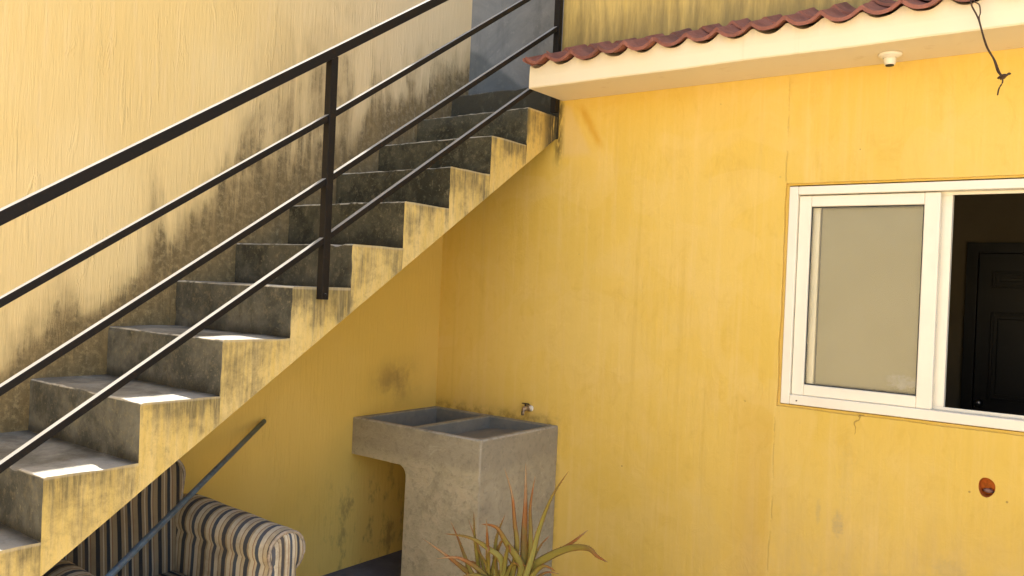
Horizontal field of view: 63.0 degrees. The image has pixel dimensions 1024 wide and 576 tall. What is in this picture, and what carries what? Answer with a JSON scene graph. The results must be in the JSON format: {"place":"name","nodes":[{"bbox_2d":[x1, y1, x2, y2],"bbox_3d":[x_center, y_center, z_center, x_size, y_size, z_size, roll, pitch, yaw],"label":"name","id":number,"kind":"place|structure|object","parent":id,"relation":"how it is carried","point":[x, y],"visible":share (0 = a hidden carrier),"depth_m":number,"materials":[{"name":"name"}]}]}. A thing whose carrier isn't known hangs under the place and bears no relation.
{"place":"outdoors","nodes":[
{"label":"outdoors","id":0,"kind":"place"},
{"bbox_2d":[0,87,559,575],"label":"staircase","id":1,"kind":"structure","parent":0,"point":[72,485],"depth_m":3.39,"materials":[{"name":"yellow concrete"}]},
{"bbox_2d":[0,0,562,472],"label":"stair railing","id":2,"kind":"object","parent":1,"relation":"attached to","point":[82,176],"visible":0.91,"depth_m":3.14,"materials":[{"name":"black metal"}]},
{"bbox_2d":[323,550,401,575],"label":"patio floor","id":3,"kind":"structure","parent":0,"point":[388,564],"depth_m":4.74,"materials":[{"name":"grey concrete"}]},
{"bbox_2d":[42,459,305,575],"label":"armchair","id":4,"kind":"object","parent":3,"relation":"on","point":[197,535],"visible":0.73,"depth_m":3.43,"materials":[{"name":"fabric"}]},
{"bbox_2d":[105,419,265,575],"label":"metal rod","id":5,"kind":"object","parent":4,"relation":"on","point":[138,547],"visible":1,"depth_m":3.33,"materials":[{"name":"metal"}]},
{"bbox_2d":[352,406,557,575],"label":"laundry sink","id":6,"kind":"object","parent":3,"relation":"on","point":[453,463],"visible":0.93,"depth_m":4.42,"materials":[{"name":"concrete"}]},
{"bbox_3d":[-0.062,1.486,3.459,0.324,0.292,0.324,3,0,37],"label":"plant pot","id":7,"kind":"object","parent":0,"visible":0},
{"bbox_2d":[425,465,606,575],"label":"aloe plant","id":8,"kind":"object","parent":7,"relation":"in","point":[525,562],"visible":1,"depth_m":3.42,"materials":[{"name":"green plant"}]},
{"label":"ground","id":9,"kind":"structure","parent":0,"visible":0},
{"bbox_2d":[0,0,471,575],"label":"boundary wall","id":10,"kind":"structure","parent":9,"relation":"on","point":[86,82],"depth_m":4.04,"materials":[{"name":"beige paint"}]},
{"bbox_2d":[468,0,563,94],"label":"cement wall","id":11,"kind":"structure","parent":9,"relation":"on","point":[501,39],"depth_m":5.80,"materials":[{"name":"grey concrete"}]},
{"bbox_2d":[436,0,1023,575],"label":"house","id":12,"kind":"structure","parent":9,"relation":"on","point":[732,286],"depth_m":4.09,"materials":[{"name":"yellow paint"}]},
{"bbox_2d":[521,403,532,414],"bbox_3d":[0.084,0.699,4.824,0.058,0.068,0.075,3,0,37],"label":"water tap","id":13,"kind":"object","parent":12,"relation":"attached to","point":[528,408],"visible":1,"depth_m":4.82,"materials":[{"name":"silver metal"}]},
{"bbox_2d":[878,51,902,66],"bbox_3d":[1.621,-0.979,3.582,0.098,0.052,0.098,3,0,37],"label":"ceiling lamp holder","id":14,"kind":"object","parent":12,"relation":"attached to","point":[889,58],"visible":1,"depth_m":3.56,"materials":[{"name":"white ceramic"}]},
{"bbox_2d":[780,178,1023,431],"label":"window","id":15,"kind":"structure","parent":12,"relation":"in","point":[868,267],"depth_m":3.81,"materials":[{"name":"white plastic"}]},
{"bbox_2d":[970,0,1010,94],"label":"hanging wire","id":16,"kind":"object","parent":12,"relation":"hanging from","point":[1002,76],"visible":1,"depth_m":3.15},
{"bbox_2d":[960,242,1023,415],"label":"door","id":17,"kind":"structure","parent":12,"relation":"in","point":[992,380],"depth_m":6.07,"materials":[{"name":"brown wood"}]}
]}

